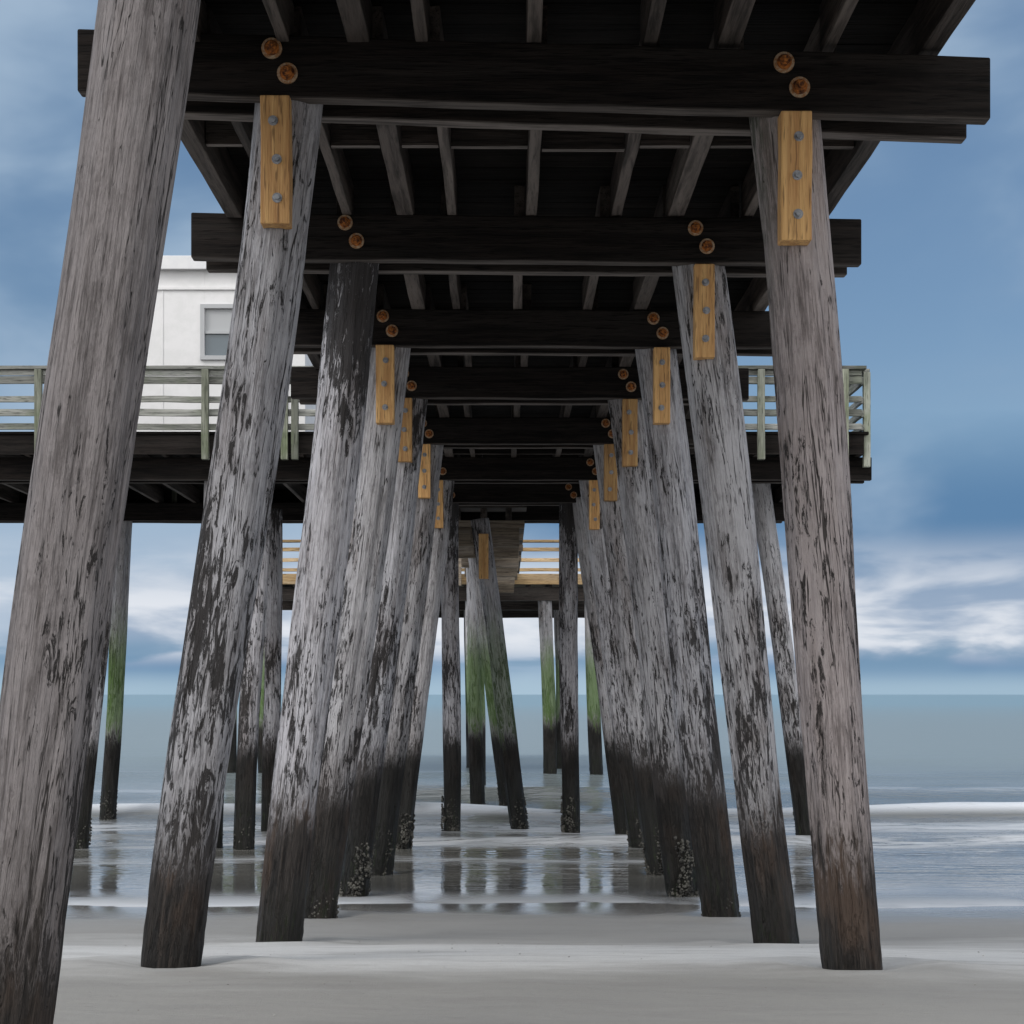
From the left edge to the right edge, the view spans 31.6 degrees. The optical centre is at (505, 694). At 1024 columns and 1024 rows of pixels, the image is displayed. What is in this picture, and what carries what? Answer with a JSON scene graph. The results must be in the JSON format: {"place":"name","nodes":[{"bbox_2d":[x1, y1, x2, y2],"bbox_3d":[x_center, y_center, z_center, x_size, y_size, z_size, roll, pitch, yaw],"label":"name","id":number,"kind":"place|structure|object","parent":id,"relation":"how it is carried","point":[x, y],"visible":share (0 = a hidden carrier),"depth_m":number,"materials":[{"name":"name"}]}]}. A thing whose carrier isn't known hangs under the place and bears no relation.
{"place":"outdoors","nodes":[
{"label":"outdoors","id":0,"kind":"place"},
{"bbox_2d":[136,269,315,431],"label":"walls","id":1,"kind":"structure","parent":0,"point":[182,295],"depth_m":26.60,"materials":[{"name":"white paint"}]},
{"bbox_2d":[161,256,205,268],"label":"roof","id":2,"kind":"structure","parent":1,"relation":"on","point":[178,262],"depth_m":26.47,"materials":[{"name":"white"}]},
{"bbox_2d":[200,304,232,359],"bbox_3d":[-3.940,-5.330,26.590,1.100,0.820,0.080,0,0,0],"label":"window frame","id":3,"kind":"object","parent":1,"relation":"attached to","point":[203,332],"visible":0.34,"depth_m":26.57,"materials":[{"name":"white plastic"}]},
{"bbox_2d":[205,334,228,354],"bbox_3d":[-3.940,-5.330,26.645,0.978,0.698,0.010,0,0,0],"label":"window pane","id":4,"kind":"object","parent":3,"relation":"in","point":[216,344],"visible":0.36,"depth_m":26.64,"materials":[{"name":"grey glass"}]},
{"bbox_2d":[205,309,231,330],"bbox_3d":[-3.940,-5.503,26.634,0.974,0.347,0.006,0,0,0],"label":"window blind","id":5,"kind":"object","parent":3,"relation":"attached to","point":[217,319],"depth_m":26.63,"materials":[{"name":"white fabric"}]},
{"bbox_2d":[0,695,1023,907],"bbox_3d":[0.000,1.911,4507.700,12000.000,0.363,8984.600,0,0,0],"label":"sea water","id":6,"kind":"structure","parent":0,"point":[945,777],"depth_m":27.97,"materials":[{"name":"liquid"}]},
{"bbox_2d":[75,570,115,848],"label":"piling","id":7,"kind":"object","parent":6,"relation":"in","point":[87,796],"visible":0.29,"depth_m":24.10,"materials":[{"name":"grey wood"}]},
{"bbox_2d":[78,818,91,848],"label":"barnacles","id":8,"kind":"object","parent":7,"relation":"attached to","point":[90,835],"visible":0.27,"depth_m":24.17},
{"bbox_2d":[99,521,131,819],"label":"piling","id":9,"kind":"object","parent":6,"relation":"in","point":[116,681],"visible":0.75,"depth_m":29.70,"materials":[{"name":"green wood"}]},
{"bbox_2d":[100,790,117,819],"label":"barnacles","id":10,"kind":"object","parent":9,"relation":"attached to","point":[106,805],"visible":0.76,"depth_m":29.68},
{"bbox_2d":[203,481,223,848],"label":"piling","id":11,"kind":"object","parent":6,"relation":"in","point":[220,840],"visible":0.08,"depth_m":24.11,"materials":[{"name":"brown wood"}]},
{"bbox_2d":[233,505,271,849],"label":"piling","id":12,"kind":"object","parent":6,"relation":"in","point":[247,750],"visible":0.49,"depth_m":24.00,"materials":[{"name":"grey wood"}]},
{"bbox_2d":[233,818,255,848],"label":"barnacles","id":13,"kind":"object","parent":12,"relation":"attached to","point":[242,834],"visible":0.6,"depth_m":24.03},
{"bbox_2d":[261,508,282,830],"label":"piling","id":14,"kind":"object","parent":6,"relation":"in","point":[272,671],"visible":0.6,"depth_m":26.18,"materials":[{"name":"grey wood"}]},
{"bbox_2d":[468,558,506,805],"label":"piling","id":15,"kind":"object","parent":6,"relation":"in","point":[482,636],"visible":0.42,"depth_m":33.39,"materials":[{"name":"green wood"}]},
{"bbox_2d":[0,0,1023,694],"label":"sky","id":16,"kind":"structure","parent":0,"point":[933,306],"materials":[{"name":"blue"}]},
{"bbox_2d":[53,902,1023,1023],"bbox_3d":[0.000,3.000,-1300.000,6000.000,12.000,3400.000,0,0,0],"label":"beach sand","id":17,"kind":"structure","parent":0,"point":[680,972],"depth_m":8.53,"materials":[{"name":"grey sand"}]},
{"bbox_2d":[0,0,200,1023],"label":"piling","id":18,"kind":"object","parent":17,"relation":"on","point":[141,60],"visible":1,"depth_m":5.60,"materials":[{"name":"grey wood"}]},
{"bbox_2d":[141,100,322,967],"bbox_3d":[-1.379,-0.542,8.896,0.355,5.136,0.355,8,0,0],"label":"piling","id":19,"kind":"object","parent":17,"relation":"on","point":[248,431],"visible":0.87,"depth_m":8.79,"materials":[{"name":"grey wood"}]},
{"bbox_2d":[77,29,989,143],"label":"cap beam","id":20,"kind":"structure","parent":19,"relation":"attached to","point":[692,91],"depth_m":8.70,"materials":[{"name":"brown wood"}]},
{"bbox_2d":[261,38,809,497],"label":"cap bolts","id":21,"kind":"object","parent":20,"relation":"attached to","point":[271,48],"visible":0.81,"depth_m":11.83,"materials":[{"name":"metal"}]},
{"bbox_2d":[181,0,975,457],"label":"joists","id":22,"kind":"object","parent":20,"relation":"on","point":[929,26],"visible":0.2,"depth_m":10.77,"materials":[{"name":"brown wood"}]},
{"bbox_2d":[206,120,853,457],"bbox_3d":[0.145,-3.262,17.808,3.739,0.239,21.205,0,0,0],"label":"joist bridging","id":23,"kind":"object","parent":22,"relation":"attached to","point":[224,134],"visible":0.09,"depth_m":10.39,"materials":[{"name":"brown wood"}]},
{"bbox_2d":[204,0,917,454],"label":"deck boards","id":24,"kind":"object","parent":22,"relation":"on","point":[490,180],"visible":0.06,"depth_m":11.61,"materials":[{"name":"brown wood"}]},
{"bbox_2d":[256,262,378,941],"bbox_3d":[-1.280,-0.343,12.039,0.356,5.526,0.356,6,0,0],"label":"piling","id":25,"kind":"object","parent":17,"relation":"on","point":[343,379],"visible":0.87,"depth_m":11.91,"materials":[{"name":"grey wood"}]},
{"bbox_2d":[191,213,860,277],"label":"cap beam","id":26,"kind":"structure","parent":25,"relation":"attached to","point":[519,245],"depth_m":11.85,"materials":[{"name":"brown wood"}]},
{"bbox_2d":[304,347,410,918],"bbox_3d":[-1.280,-0.246,14.948,0.370,5.729,0.353,7,0,0],"label":"piling","id":27,"kind":"object","parent":17,"relation":"on","point":[372,514],"visible":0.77,"depth_m":14.82,"materials":[{"name":"grey wood"}]},
{"bbox_2d":[308,897,338,918],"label":"barnacles","id":28,"kind":"object","parent":27,"relation":"attached to","point":[336,916],"visible":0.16,"depth_m":14.81},
{"bbox_2d":[293,309,771,356],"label":"cap beam","id":29,"kind":"structure","parent":27,"relation":"attached to","point":[535,332],"depth_m":14.74,"materials":[{"name":"brown wood"}]},
{"bbox_2d":[339,398,427,896],"bbox_3d":[-1.219,-0.206,17.535,0.346,5.800,0.358,7,0,0],"label":"piling","id":30,"kind":"object","parent":17,"relation":"on","point":[367,783],"visible":0.57,"depth_m":17.40,"materials":[{"name":"grey wood"}]},
{"bbox_2d":[339,843,374,896],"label":"barnacles","id":31,"kind":"object","parent":30,"relation":"attached to","point":[368,868],"visible":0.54,"depth_m":17.40},
{"bbox_2d":[291,367,748,404],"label":"cap beam","id":32,"kind":"structure","parent":30,"relation":"attached to","point":[516,386],"depth_m":17.34,"materials":[{"name":"black wood"}]},
{"bbox_2d":[371,444,443,874],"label":"piling","id":33,"kind":"object","parent":17,"relation":"on","point":[388,809],"visible":0.5,"depth_m":20.57,"materials":[{"name":"grey wood"}]},
{"bbox_2d":[382,833,395,874],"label":"barnacles","id":34,"kind":"object","parent":33,"relation":"attached to","point":[389,854],"visible":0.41,"depth_m":20.58},
{"bbox_2d":[423,417,694,448],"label":"cap beam","id":35,"kind":"structure","parent":33,"relation":"attached to","point":[522,433],"depth_m":20.50,"materials":[{"name":"black wood"}]},
{"bbox_2d":[227,540,602,774],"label":"pier head","id":36,"kind":"object","parent":17,"relation":"on","point":[534,596],"visible":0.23,"depth_m":45.06},
{"bbox_2d":[396,480,453,848],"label":"piling","id":37,"kind":"object","parent":17,"relation":"on","point":[424,672],"visible":0.48,"depth_m":24.02,"materials":[{"name":"grey wood"}]},
{"bbox_2d":[396,813,414,848],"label":"barnacles","id":38,"kind":"object","parent":37,"relation":"attached to","point":[404,835],"visible":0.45,"depth_m":24.02},
{"bbox_2d":[0,457,871,483],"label":"cap beam","id":39,"kind":"structure","parent":37,"relation":"attached to","point":[459,470],"depth_m":23.95,"materials":[{"name":"black wood"}]},
{"bbox_2d":[0,435,863,502],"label":"platform fascia","id":40,"kind":"structure","parent":39,"relation":"on","point":[144,444],"depth_m":23.68,"materials":[{"name":"black wood"}]},
{"bbox_2d":[0,432,868,489],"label":"platform deck","id":41,"kind":"structure","parent":40,"relation":"on","point":[279,486],"depth_m":23.67,"materials":[{"name":"brown wood"}]},
{"bbox_2d":[0,365,870,502],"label":"wooden railing","id":42,"kind":"object","parent":41,"relation":"on","point":[855,378],"visible":0.18,"depth_m":23.62,"materials":[{"name":"grey wood"}]},
{"bbox_2d":[0,454,863,502],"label":"platform joists","id":43,"kind":"object","parent":39,"relation":"on","point":[153,492],"visible":0.12,"depth_m":28.72,"materials":[{"name":"black wood"}]},
{"bbox_2d":[260,95,812,578],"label":"pine blocks","id":44,"kind":"object","parent":37,"relation":"attached to","point":[792,191],"visible":0.86,"depth_m":11.81,"materials":[{"name":"wood"}]},
{"bbox_2d":[268,115,803,520],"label":"block bolts","id":45,"kind":"object","parent":44,"relation":"on","point":[277,159],"visible":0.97,"depth_m":11.79,"materials":[{"name":"metal"}]},
{"bbox_2d":[441,503,460,830],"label":"piling","id":46,"kind":"object","parent":17,"relation":"on","point":[451,700],"visible":0.74,"depth_m":26.88,"materials":[{"name":"grey wood"}]},
{"bbox_2d":[440,796,459,830],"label":"barnacles","id":47,"kind":"object","parent":46,"relation":"attached to","point":[443,821],"visible":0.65,"depth_m":26.89},
{"bbox_2d":[453,483,580,505],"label":"cap beam","id":48,"kind":"structure","parent":46,"relation":"attached to","point":[511,494],"depth_m":26.80,"materials":[{"name":"black wood"}]},
{"bbox_2d":[458,506,526,803],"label":"narrow walkway","id":49,"kind":"structure","parent":17,"relation":"on","point":[507,534],"depth_m":33.86,"materials":[{"name":"wood"}]},
{"bbox_2d":[470,518,527,828],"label":"piling","id":50,"kind":"object","parent":17,"relation":"on","point":[504,709],"visible":0.84,"depth_m":27.80,"materials":[{"name":"grey wood"}]},
{"bbox_2d":[510,797,528,828],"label":"barnacles","id":51,"kind":"object","parent":50,"relation":"attached to","point":[526,813],"visible":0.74,"depth_m":27.79},
{"bbox_2d":[559,503,579,832],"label":"piling","id":52,"kind":"object","parent":17,"relation":"on","point":[568,620],"visible":0.88,"depth_m":26.89,"materials":[{"name":"grey wood"}]},
{"bbox_2d":[560,796,579,832],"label":"barnacles","id":53,"kind":"object","parent":52,"relation":"attached to","point":[562,819],"visible":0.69,"depth_m":26.88},
{"bbox_2d":[573,497,626,833],"bbox_3d":[1.509,0.145,26.907,0.290,6.199,0.308,-7,0,0],"label":"piling battered","id":54,"kind":"object","parent":17,"relation":"on","point":[608,738],"visible":0.41,"depth_m":26.79,"materials":[{"name":"grey wood"}]},
{"bbox_2d":[579,480,642,847],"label":"piling","id":55,"kind":"object","parent":17,"relation":"on","point":[596,543],"visible":0.49,"depth_m":24.03,"materials":[{"name":"grey wood"}]},
{"bbox_2d":[625,819,641,847],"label":"barnacles","id":56,"kind":"object","parent":55,"relation":"attached to","point":[637,822],"visible":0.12,"depth_m":24.00},
{"bbox_2d":[593,445,663,874],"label":"piling","id":57,"kind":"object","parent":17,"relation":"on","point":[614,535],"visible":0.53,"depth_m":20.56,"materials":[{"name":"grey wood"}]},
{"bbox_2d":[641,827,663,874],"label":"barnacles","id":58,"kind":"object","parent":57,"relation":"attached to","point":[647,866],"visible":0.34,"depth_m":20.56},
{"bbox_2d":[608,399,697,896],"bbox_3d":[1.477,-0.236,17.542,0.363,5.745,0.366,-7,0,0],"label":"piling","id":59,"kind":"object","parent":17,"relation":"on","point":[638,516],"visible":0.7,"depth_m":17.43,"materials":[{"name":"grey wood"}]},
{"bbox_2d":[667,836,698,896],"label":"barnacles","id":60,"kind":"object","parent":59,"relation":"attached to","point":[688,891],"visible":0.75,"depth_m":17.40},
{"bbox_2d":[635,348,739,916],"bbox_3d":[1.543,-0.274,14.946,0.365,5.670,0.363,-7,0,0],"label":"piling","id":61,"kind":"object","parent":17,"relation":"on","point":[682,575],"visible":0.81,"depth_m":14.81,"materials":[{"name":"grey wood"}]},
{"bbox_2d":[701,892,740,916],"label":"barnacles","id":62,"kind":"object","parent":61,"relation":"attached to","point":[729,905],"visible":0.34,"depth_m":14.85},
{"bbox_2d":[672,264,799,943],"bbox_3d":[1.587,-0.361,12.047,0.364,5.496,0.372,-7,0,0],"label":"piling","id":63,"kind":"object","parent":17,"relation":"on","point":[719,433],"visible":0.88,"depth_m":11.93,"materials":[{"name":"grey wood"}]},
{"bbox_2d":[752,484,809,834],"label":"piling","id":64,"kind":"object","parent":17,"relation":"on","point":[776,598],"visible":0.67,"depth_m":25.47,"materials":[{"name":"grey wood"}]},
{"bbox_2d":[749,116,882,969],"bbox_3d":[1.576,-0.510,8.896,0.360,5.179,0.369,-5,0,0],"label":"piling","id":65,"kind":"object","parent":17,"relation":"on","point":[810,402],"visible":0.81,"depth_m":8.77,"materials":[{"name":"grey wood"}]},
{"bbox_3d":[2.732,0.102,29.798,0.315,6.101,0.328,-6,0,0],"label":"piling battered","id":66,"kind":"object","parent":17,"relation":"on","visible":0},
{"bbox_2d":[0,502,783,523],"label":"cap beam","id":67,"kind":"structure","parent":66,"relation":"on","point":[191,513],"depth_m":29.60,"materials":[{"name":"black wood"}]}
]}

